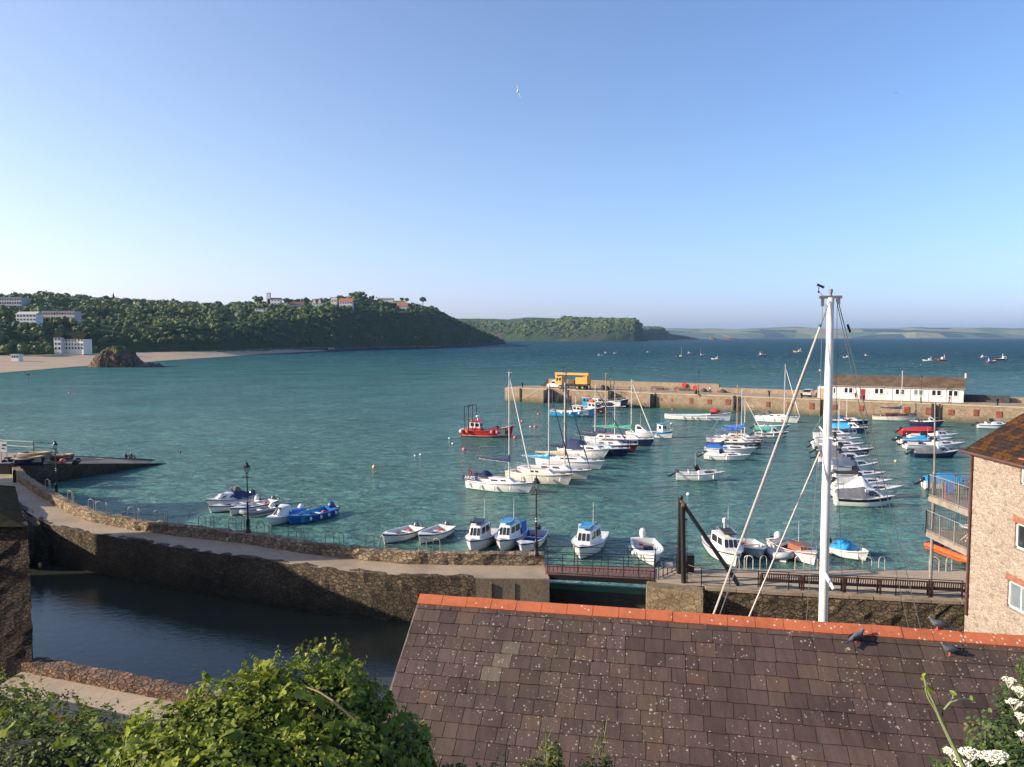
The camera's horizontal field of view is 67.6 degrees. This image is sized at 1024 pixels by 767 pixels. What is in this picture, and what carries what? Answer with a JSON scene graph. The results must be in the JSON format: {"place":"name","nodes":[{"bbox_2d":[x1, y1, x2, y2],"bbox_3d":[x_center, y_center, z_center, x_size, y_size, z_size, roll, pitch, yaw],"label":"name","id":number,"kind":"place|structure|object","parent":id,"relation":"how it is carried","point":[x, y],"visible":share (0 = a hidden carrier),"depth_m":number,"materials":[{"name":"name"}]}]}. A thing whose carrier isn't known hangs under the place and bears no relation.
{"place":"outdoors","nodes":[
{"label":"outdoors","id":0,"kind":"place"},
{"bbox_2d":[0,672,205,722],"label":"lane","id":1,"kind":"structure","parent":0,"point":[128,702],"depth_m":31.63,"materials":[{"name":"concrete"}]},
{"bbox_2d":[0,347,333,372],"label":"beach","id":2,"kind":"structure","parent":0,"point":[38,362],"depth_m":510.02,"materials":[{"name":"sand"}]},
{"bbox_2d":[64,333,92,353],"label":"white house","id":3,"kind":"structure","parent":2,"relation":"on","point":[77,343],"depth_m":539.65,"materials":[{"name":"paint"}]},
{"bbox_2d":[29,563,410,710],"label":"basin water","id":4,"kind":"structure","parent":0,"point":[98,620],"depth_m":41.60,"materials":[{"name":"blue liquid"}]},
{"bbox_2d":[713,283,920,628],"bbox_3d":[9.270,6.039,22.568,14.611,17.928,6.071,-1,4,-15],"label":"basin yacht","id":5,"kind":"object","parent":4,"relation":"in","point":[825,581],"visible":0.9,"depth_m":22.55,"materials":[{"name":"white paint"}]},
{"bbox_2d":[0,338,1023,599],"bbox_3d":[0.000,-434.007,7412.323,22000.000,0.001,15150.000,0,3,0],"label":"sea","id":6,"kind":"structure","parent":0,"point":[310,430],"depth_m":118.50,"materials":[{"name":"liquid"}]},
{"bbox_2d":[0,452,165,484],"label":"slipway","id":7,"kind":"structure","parent":6,"relation":"in","point":[65,471],"depth_m":87.10,"materials":[{"name":"concrete"}]},
{"bbox_2d":[14,455,45,465],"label":"beached boat","id":8,"kind":"object","parent":7,"relation":"on","point":[30,460],"visible":1,"depth_m":79.80,"materials":[{"name":"blue paint"}]},
{"bbox_2d":[88,345,141,367],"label":"sea rock","id":9,"kind":"object","parent":6,"relation":"in","point":[117,356],"visible":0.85,"depth_m":404.12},
{"bbox_2d":[188,495,264,516],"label":"open dinghy","id":10,"kind":"object","parent":6,"relation":"on","point":[221,507],"visible":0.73,"depth_m":70.32,"materials":[{"name":"white paint"}]},
{"bbox_2d":[193,486,262,511],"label":"motor boat","id":11,"kind":"object","parent":6,"relation":"on","point":[232,494],"visible":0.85,"depth_m":72.75,"materials":[{"name":"white paint"}]},
{"bbox_2d":[223,495,280,515],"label":"open dinghy","id":12,"kind":"object","parent":6,"relation":"on","point":[234,510],"visible":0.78,"depth_m":71.15,"materials":[{"name":"white paint"}]},
{"bbox_2d":[0,298,505,354],"bbox_3d":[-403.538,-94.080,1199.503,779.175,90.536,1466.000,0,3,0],"label":"headland","id":13,"kind":"structure","parent":6,"relation":"in","point":[316,335],"depth_m":892.89,"materials":[{"name":"plant"}]},
{"bbox_2d":[0,297,30,307],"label":"apartment block","id":14,"kind":"structure","parent":13,"relation":"on","point":[19,302],"depth_m":701.81,"materials":[{"name":"paint"}]},
{"bbox_2d":[16,312,43,324],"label":"white house","id":15,"kind":"structure","parent":13,"relation":"on","point":[33,317],"depth_m":583.16,"materials":[{"name":"paint"}]},
{"bbox_2d":[53,333,65,353],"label":"white house","id":16,"kind":"structure","parent":13,"relation":"on","point":[58,343],"depth_m":536.62,"materials":[{"name":"paint"}]},
{"bbox_2d":[42,311,81,323],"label":"flats","id":17,"kind":"structure","parent":13,"relation":"on","point":[76,315],"depth_m":627.77,"materials":[{"name":"paint"}]},
{"bbox_2d":[0,290,504,354],"bbox_3d":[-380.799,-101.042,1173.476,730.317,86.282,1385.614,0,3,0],"label":"headland woodland","id":18,"kind":"object","parent":13,"relation":"on","point":[166,316],"visible":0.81,"depth_m":787.06,"materials":[{"name":"green plant"}]},
{"bbox_2d":[215,343,499,351],"bbox_3d":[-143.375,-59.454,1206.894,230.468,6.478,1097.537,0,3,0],"label":"shore boulders","id":19,"kind":"object","parent":13,"relation":"on","point":[311,348],"visible":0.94,"depth_m":944.53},
{"bbox_2d":[239,502,275,516],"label":"inflatable boat","id":20,"kind":"object","parent":6,"relation":"on","point":[261,511],"visible":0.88,"depth_m":68.79,"materials":[{"name":"grey rubber"}]},
{"bbox_2d":[11,466,548,622],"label":"harbour wall","id":21,"kind":"structure","parent":6,"relation":"in","point":[363,594],"depth_m":46.03,"materials":[{"name":"stone"}]},
{"bbox_2d":[22,509,50,565],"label":"rubble buttress","id":22,"kind":"structure","parent":21,"relation":"attached to","point":[39,545],"depth_m":53.91,"materials":[{"name":"stone"}]},
{"bbox_2d":[0,474,548,577],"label":"footpath","id":23,"kind":"structure","parent":21,"relation":"on","point":[36,504],"depth_m":47.51,"materials":[{"name":"concrete"}]},
{"bbox_2d":[545,546,655,583],"bbox_3d":[4.994,10.240,43.227,6.361,1.459,2.053,0,3,6],"label":"footbridge","id":24,"kind":"object","parent":23,"relation":"on","point":[573,574],"visible":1,"depth_m":42.83,"materials":[{"name":"black metal"}]},
{"bbox_2d":[265,504,308,525],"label":"motor boat","id":25,"kind":"object","parent":6,"relation":"on","point":[280,514],"visible":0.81,"depth_m":65.64,"materials":[{"name":"white paint"}]},
{"bbox_2d":[278,501,340,525],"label":"open fishing boat","id":26,"kind":"object","parent":6,"relation":"on","point":[331,509],"visible":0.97,"depth_m":67.29,"materials":[{"name":"blue paint"}]},
{"bbox_2d":[370,521,424,546],"bbox_3d":[-9.119,12.058,60.380,2.340,1.330,6.991,2,4,31],"label":"open dinghy","id":27,"kind":"object","parent":6,"relation":"on","point":[401,534],"visible":0.88,"depth_m":60.53,"materials":[{"name":"white paint"}]},
{"bbox_2d":[405,520,455,549],"bbox_3d":[-6.432,12.054,60.451,2.070,1.330,7.304,2,4,24],"label":"open dinghy","id":28,"kind":"object","parent":6,"relation":"on","point":[439,532],"visible":0.97,"depth_m":61.03,"materials":[{"name":"white paint"}]},
{"bbox_2d":[464,517,498,550],"bbox_3d":[-2.661,10.873,58.050,2.174,3.977,8.418,1,4,13],"label":"fishing cruiser","id":29,"kind":"object","parent":6,"relation":"on","point":[479,536],"visible":0.88,"depth_m":57.68,"materials":[{"name":"white paint"}]},
{"bbox_2d":[459,404,513,437],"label":"fishing boat","id":30,"kind":"object","parent":6,"relation":"on","point":[475,429],"visible":0.92,"depth_m":122.25,"materials":[{"name":"red paint"}]},
{"bbox_2d":[462,372,551,494],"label":"sailing yacht","id":31,"kind":"object","parent":6,"relation":"on","point":[488,481],"visible":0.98,"depth_m":79.16,"materials":[{"name":"white paint"}]},
{"bbox_2d":[494,516,528,550],"bbox_3d":[-0.416,10.864,58.211,2.204,3.977,8.494,1,4,15],"label":"fishing cruiser","id":32,"kind":"object","parent":6,"relation":"on","point":[509,533],"visible":0.93,"depth_m":57.84,"materials":[{"name":"white paint"}]},
{"bbox_2d":[516,524,548,550],"bbox_3d":[1.294,12.162,58.255,2.120,1.380,8.437,1,4,15],"label":"open dinghy","id":33,"kind":"object","parent":6,"relation":"on","point":[526,543],"visible":0.66,"depth_m":59.62,"materials":[{"name":"white paint"}]},
{"bbox_2d":[505,384,590,486],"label":"sailing yacht","id":34,"kind":"object","parent":6,"relation":"on","point":[548,476],"visible":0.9,"depth_m":83.43,"materials":[{"name":"white paint"}]},
{"bbox_2d":[456,317,647,340],"bbox_3d":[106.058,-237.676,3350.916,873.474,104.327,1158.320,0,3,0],"label":"headland","id":35,"kind":"structure","parent":6,"relation":"in","point":[623,334],"depth_m":2864.88,"materials":[{"name":"plant"}]},
{"bbox_2d":[459,315,668,336],"bbox_3d":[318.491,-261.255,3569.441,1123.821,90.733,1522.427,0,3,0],"label":"woodland","id":36,"kind":"object","parent":35,"relation":"on","point":[568,322],"visible":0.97,"depth_m":2980.20,"materials":[{"name":"green plant"}]},
{"bbox_2d":[517,383,607,480],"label":"sailing yacht","id":37,"kind":"object","parent":6,"relation":"on","point":[580,474],"visible":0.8,"depth_m":86.47,"materials":[{"name":"white paint"}]},
{"bbox_2d":[549,400,596,416],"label":"fishing boat","id":38,"kind":"object","parent":6,"relation":"on","point":[578,411],"visible":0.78,"depth_m":152.96,"materials":[{"name":"blue paint"}]},
{"bbox_2d":[535,373,615,469],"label":"sailing yacht","id":39,"kind":"object","parent":6,"relation":"on","point":[577,461],"visible":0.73,"depth_m":93.38,"materials":[{"name":"white plastic"}]},
{"bbox_2d":[557,438,616,458],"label":"motor boat","id":40,"kind":"object","parent":6,"relation":"on","point":[574,447],"visible":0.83,"depth_m":100.91,"materials":[{"name":"white plastic"}]},
{"bbox_2d":[571,521,609,558],"bbox_3d":[5.503,10.953,56.742,2.527,3.977,9.302,1,4,17],"label":"fishing cruiser","id":41,"kind":"object","parent":6,"relation":"on","point":[590,534],"visible":0.93,"depth_m":56.16,"materials":[{"name":"white paint"}]},
{"bbox_2d":[584,387,628,441],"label":"sailing yacht","id":42,"kind":"object","parent":6,"relation":"on","point":[608,435],"visible":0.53,"depth_m":115.10,"materials":[{"name":"white paint"}]},
{"bbox_2d":[574,385,643,456],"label":"sailing yacht","id":43,"kind":"object","parent":6,"relation":"on","point":[618,451],"visible":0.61,"depth_m":103.20,"materials":[{"name":"blue paint"}]},
{"bbox_2d":[592,396,628,407],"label":"fishing boat","id":44,"kind":"object","parent":6,"relation":"on","point":[622,403],"visible":0.72,"depth_m":172.34,"materials":[{"name":"blue paint"}]},
{"bbox_2d":[582,373,650,452],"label":"sailing yacht","id":45,"kind":"object","parent":6,"relation":"on","point":[613,443],"visible":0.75,"depth_m":107.23,"materials":[{"name":"white paint"}]},
{"bbox_2d":[598,380,663,446],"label":"sailing yacht","id":46,"kind":"object","parent":6,"relation":"on","point":[644,442],"visible":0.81,"depth_m":112.71,"materials":[{"name":"blue paint"}]},
{"bbox_2d":[625,415,658,437],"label":"motor boat","id":47,"kind":"object","parent":6,"relation":"on","point":[640,429],"visible":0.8,"depth_m":122.16,"materials":[{"name":"white plastic"}]},
{"bbox_2d":[628,528,663,566],"bbox_3d":[9.834,12.188,55.452,2.474,1.667,8.546,0,3,2],"label":"open dinghy","id":48,"kind":"object","parent":6,"relation":"on","point":[650,544],"visible":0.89,"depth_m":56.78,"materials":[{"name":"white paint"}]},
{"bbox_2d":[664,409,730,420],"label":"long launch","id":49,"kind":"object","parent":6,"relation":"on","point":[714,414],"visible":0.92,"depth_m":146.58,"materials":[{"name":"white paint"}]},
{"bbox_2d":[666,464,739,480],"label":"motor boat","id":50,"kind":"object","parent":6,"relation":"on","point":[705,474],"visible":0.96,"depth_m":85.10,"materials":[{"name":"white plastic"}]},
{"bbox_2d":[700,518,743,567],"bbox_3d":[15.529,11.058,55.016,2.522,3.977,9.289,0,3,0],"label":"fishing cruiser","id":51,"kind":"object","parent":6,"relation":"on","point":[724,541],"visible":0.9,"depth_m":54.54,"materials":[{"name":"white paint"}]},
{"bbox_2d":[695,448,756,460],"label":"motor boat","id":52,"kind":"object","parent":6,"relation":"on","point":[721,455],"visible":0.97,"depth_m":99.15,"materials":[{"name":"white plastic"}]},
{"bbox_2d":[704,441,761,453],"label":"motor boat","id":53,"kind":"object","parent":6,"relation":"on","point":[712,447],"visible":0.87,"depth_m":104.44,"materials":[{"name":"white plastic"}]},
{"bbox_2d":[706,385,765,448],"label":"sailing yacht","id":54,"kind":"object","parent":6,"relation":"on","point":[736,440],"visible":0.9,"depth_m":109.96,"materials":[{"name":"white paint"}]},
{"bbox_2d":[706,389,772,444],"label":"sailing yacht","id":55,"kind":"object","parent":6,"relation":"on","point":[729,436],"visible":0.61,"depth_m":113.45,"materials":[{"name":"white paint"}]},
{"bbox_2d":[714,397,771,441],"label":"sailing yacht","id":56,"kind":"object","parent":6,"relation":"on","point":[719,435],"visible":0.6,"depth_m":116.07,"materials":[{"name":"white paint"}]},
{"bbox_2d":[737,539,766,563],"bbox_3d":[17.925,12.396,55.964,1.970,1.190,5.782,0,3,-1],"label":"open dinghy","id":57,"kind":"object","parent":6,"relation":"on","point":[752,547],"visible":0.73,"depth_m":56.08,"materials":[{"name":"plastic"}]},
{"bbox_2d":[505,379,1023,423],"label":"stone pier","id":58,"kind":"structure","parent":6,"relation":"in","point":[965,413],"depth_m":164.79,"materials":[{"name":"stone"}]},
{"bbox_2d":[505,386,1023,406],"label":"pier deck","id":59,"kind":"structure","parent":58,"relation":"on","point":[809,397],"depth_m":166.47,"materials":[{"name":"concrete"}]},
{"bbox_2d":[555,372,590,389],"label":"crane truck","id":60,"kind":"object","parent":59,"relation":"on","point":[582,383],"visible":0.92,"depth_m":185.45,"materials":[{"name":"yellow paint"}]},
{"bbox_2d":[818,373,965,402],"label":"pier building","id":61,"kind":"structure","parent":59,"relation":"on","point":[934,389],"depth_m":153.91,"materials":[{"name":"paint"}]},
{"bbox_2d":[963,394,1009,402],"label":"pot stack","id":62,"kind":"object","parent":59,"relation":"on","point":[983,398],"visible":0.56,"depth_m":149.08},
{"bbox_2d":[760,544,794,561],"bbox_3d":[19.367,12.357,55.710,1.747,0.878,3.212,0,3,-5],"label":"inflatable boat","id":63,"kind":"object","parent":6,"relation":"on","point":[781,556],"visible":0.69,"depth_m":54.56,"materials":[{"name":"grey rubber"}]},
{"bbox_2d":[755,365,804,422],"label":"sailing yacht","id":64,"kind":"object","parent":6,"relation":"on","point":[777,417],"visible":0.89,"depth_m":143.39,"materials":[{"name":"white paint"}]},
{"bbox_2d":[766,531,818,565],"bbox_3d":[20.768,11.539,55.478,2.571,2.960,8.208,-1,4,-11],"label":"wooden launch","id":65,"kind":"object","parent":6,"relation":"on","point":[798,548],"visible":0.84,"depth_m":55.08,"materials":[{"name":"white wood"}]},
{"bbox_2d":[646,569,964,630],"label":"quay wall","id":66,"kind":"structure","parent":6,"relation":"in","point":[873,609],"depth_m":39.68,"materials":[{"name":"stone"}]},
{"bbox_2d":[549,581,645,608],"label":"sluice gate","id":67,"kind":"structure","parent":66,"relation":"attached to","point":[596,595],"depth_m":43.83,"materials":[{"name":"metal"}]},
{"bbox_2d":[813,388,865,437],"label":"sailing yacht","id":68,"kind":"object","parent":6,"relation":"on","point":[838,431],"visible":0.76,"depth_m":121.46,"materials":[{"name":"white paint"}]},
{"bbox_2d":[808,442,872,455],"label":"motor boat","id":69,"kind":"object","parent":6,"relation":"on","point":[857,450],"visible":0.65,"depth_m":102.14,"materials":[{"name":"white paint"}]},
{"bbox_2d":[810,448,872,461],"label":"motor boat","id":70,"kind":"object","parent":6,"relation":"on","point":[840,453],"visible":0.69,"depth_m":97.18,"materials":[{"name":"white plastic"}]},
{"bbox_2d":[821,455,878,470],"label":"motor boat","id":71,"kind":"object","parent":6,"relation":"on","point":[848,462],"visible":0.76,"depth_m":91.17,"materials":[{"name":"white paint"}]},
{"bbox_2d":[829,538,872,561],"bbox_3d":[24.768,12.238,55.569,2.170,1.554,6.340,-2,4,-24],"label":"speedboat","id":72,"kind":"object","parent":6,"relation":"on","point":[847,549],"visible":0.8,"depth_m":55.60,"materials":[{"name":"white plastic"}]},
{"bbox_2d":[832,419,873,433],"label":"motor boat","id":73,"kind":"object","parent":6,"relation":"on","point":[849,424],"visible":0.81,"depth_m":127.13,"materials":[{"name":"blue paint"}]},
{"bbox_2d":[831,465,895,478],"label":"motor boat","id":74,"kind":"object","parent":6,"relation":"on","point":[864,473],"visible":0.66,"depth_m":86.13,"materials":[{"name":"white plastic"}]},
{"bbox_2d":[821,476,913,495],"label":"motor boat","id":75,"kind":"object","parent":6,"relation":"on","point":[860,481],"visible":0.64,"depth_m":76.14,"materials":[{"name":"white plastic"}]},
{"bbox_2d":[831,472,906,488],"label":"motor boat","id":76,"kind":"object","parent":6,"relation":"on","point":[845,480],"visible":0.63,"depth_m":80.70,"materials":[{"name":"white plastic"}]},
{"bbox_2d":[831,487,910,506],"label":"motor boat","id":77,"kind":"object","parent":6,"relation":"on","point":[859,497],"visible":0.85,"depth_m":72.05,"materials":[{"name":"white plastic"}]},
{"bbox_2d":[872,370,923,420],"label":"sailing yacht","id":78,"kind":"object","parent":6,"relation":"on","point":[894,417],"visible":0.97,"depth_m":146.49,"materials":[{"name":"white paint"}]},
{"bbox_2d":[894,426,948,433],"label":"motor boat","id":79,"kind":"object","parent":6,"relation":"on","point":[927,429],"visible":0.7,"depth_m":125.66,"materials":[{"name":"red paint"}]},
{"bbox_2d":[891,433,952,442],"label":"motor boat","id":80,"kind":"object","parent":6,"relation":"on","point":[923,437],"visible":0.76,"depth_m":114.74,"materials":[{"name":"white plastic"}]},
{"bbox_2d":[896,437,964,448],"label":"motor boat","id":81,"kind":"object","parent":6,"relation":"on","point":[919,444],"visible":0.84,"depth_m":109.40,"materials":[{"name":"white plastic"}]},
{"bbox_2d":[904,445,958,457],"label":"motor boat","id":82,"kind":"object","parent":6,"relation":"on","point":[928,452],"visible":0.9,"depth_m":101.13,"materials":[{"name":"blue paint"}]},
{"bbox_2d":[912,473,968,489],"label":"motor boat","id":83,"kind":"object","parent":6,"relation":"on","point":[923,481],"visible":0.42,"depth_m":80.35,"materials":[{"name":"blue fabric"}]},
{"bbox_2d":[924,528,966,562],"bbox_3d":[32.560,12.017,55.703,2.346,2.256,5.689,0,4,-7],"label":"inflatable boat","id":84,"kind":"object","parent":6,"relation":"on","point":[942,549],"visible":0.39,"depth_m":55.83,"materials":[{"name":"orange rubber"}]},
{"bbox_2d":[0,0,1023,328],"label":"sky","id":85,"kind":"structure","parent":0,"point":[691,164],"materials":[{"name":"blue"}]},
{"bbox_2d":[645,330,689,339],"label":"cliff","id":86,"kind":"structure","parent":0,"point":[656,336],"depth_m":4117.68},
{"bbox_2d":[655,568,965,598],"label":"quay pavement","id":87,"kind":"structure","parent":0,"point":[673,577],"depth_m":42.19,"materials":[{"name":"concrete"}]},
{"bbox_2d":[677,495,739,585],"bbox_3d":[10.780,8.425,42.145,3.248,4.716,2.465,1,4,9],"label":"derrick","id":88,"kind":"object","parent":87,"relation":"on","point":[684,558],"visible":1,"depth_m":41.30,"materials":[{"name":"black metal"}]},
{"bbox_2d":[759,573,802,590],"bbox_3d":[14.182,10.420,40.370,2.089,0.926,0.641,1,4,10],"label":"park bench","id":89,"kind":"object","parent":87,"relation":"on","point":[800,577],"visible":0.94,"depth_m":40.13,"materials":[{"name":"brown wood"}]},
{"bbox_2d":[702,568,963,598],"bbox_3d":[16.444,10.402,39.728,12.923,1.019,0.170,1,4,9],"label":"quay railing","id":90,"kind":"object","parent":87,"relation":"on","point":[857,583],"visible":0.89,"depth_m":39.49,"materials":[{"name":"black metal"}]},
{"bbox_2d":[842,577,881,594],"bbox_3d":[18.164,10.461,39.705,1.784,0.926,0.641,1,4,10],"label":"park bench","id":91,"kind":"object","parent":87,"relation":"on","point":[863,583],"visible":0.87,"depth_m":39.46,"materials":[{"name":"brown wood"}]},
{"bbox_2d":[876,579,933,596],"bbox_3d":[20.216,10.482,39.363,2.579,0.926,0.641,1,4,10],"label":"park bench","id":92,"kind":"object","parent":87,"relation":"on","point":[906,587],"visible":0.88,"depth_m":39.11,"materials":[{"name":"brown wood"}]},
{"bbox_2d":[926,581,965,596],"bbox_3d":[22.195,10.502,39.032,1.725,0.926,0.641,1,4,10],"label":"park bench","id":93,"kind":"object","parent":87,"relation":"on","point":[948,588],"visible":0.7,"depth_m":38.81,"materials":[{"name":"brown wood"}]},
{"bbox_2d":[925,402,969,580],"bbox_3d":[22.991,7.048,37.589,3.219,11.973,4.236,0,3,0],"label":"balcony frame","id":94,"kind":"object","parent":87,"relation":"on","point":[958,502],"visible":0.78,"depth_m":38.54,"materials":[{"name":"grey metal"}]},
{"bbox_2d":[959,413,1023,634],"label":"stone warehouse","id":95,"kind":"structure","parent":87,"relation":"on","point":[994,593],"depth_m":33.11,"materials":[{"name":"beige stone"}]},
{"bbox_2d":[1004,580,1023,617],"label":"window","id":96,"kind":"structure","parent":95,"relation":"in","point":[1016,592],"depth_m":31.76,"materials":[{"name":"white glass"}]},
{"bbox_2d":[1011,523,1023,553],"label":"window","id":97,"kind":"structure","parent":95,"relation":"in","point":[1020,528],"depth_m":31.51,"materials":[{"name":"white glass"}]},
{"bbox_2d":[665,327,1023,337],"bbox_3d":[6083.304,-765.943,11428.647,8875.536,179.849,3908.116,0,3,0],"label":"distant coast","id":98,"kind":"structure","parent":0,"point":[902,332],"depth_m":10513.44},
{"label":"bank","id":99,"kind":"structure","parent":0,"visible":0},
{"bbox_2d":[0,485,32,678],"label":"stone building","id":100,"kind":"structure","parent":99,"relation":"on","point":[16,638],"depth_m":33.70,"materials":[{"name":"stone"}]},
{"bbox_2d":[0,662,161,766],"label":"fine leaved hedge","id":101,"kind":"object","parent":99,"relation":"on","point":[29,737],"visible":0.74,"depth_m":6.99,"materials":[{"name":"green plant"}]},
{"bbox_2d":[36,698,162,736],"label":"shrub","id":102,"kind":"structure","parent":99,"relation":"on","point":[71,705],"depth_m":27.68,"materials":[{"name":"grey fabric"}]},
{"bbox_2d":[21,657,223,704],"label":"stone wall","id":103,"kind":"structure","parent":99,"relation":"on","point":[127,682],"depth_m":32.38,"materials":[{"name":"stone"}]},
{"bbox_2d":[97,633,440,766],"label":"leafy shrub","id":104,"kind":"object","parent":99,"relation":"on","point":[326,715],"visible":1,"depth_m":6.69,"materials":[{"name":"green plant"}]},
{"bbox_2d":[417,713,613,766],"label":"self sown saplings","id":105,"kind":"object","parent":99,"relation":"on","point":[559,761],"visible":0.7,"depth_m":8.29,"materials":[{"name":"green plant"}]},
{"bbox_2d":[382,594,1023,766],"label":"slate roofed house","id":106,"kind":"structure","parent":99,"relation":"on","point":[475,679],"depth_m":12.17,"materials":[{"name":"stone"}]},
{"bbox_2d":[921,673,974,766],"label":"climbing shoot","id":107,"kind":"object","parent":99,"relation":"on","point":[928,689],"visible":1,"depth_m":2.47,"materials":[{"name":"green plant"}]},
{"bbox_2d":[928,654,1023,766],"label":"flowering elder","id":108,"kind":"object","parent":99,"relation":"on","point":[1002,745],"visible":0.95,"depth_m":5.64,"materials":[{"name":"green plant"}]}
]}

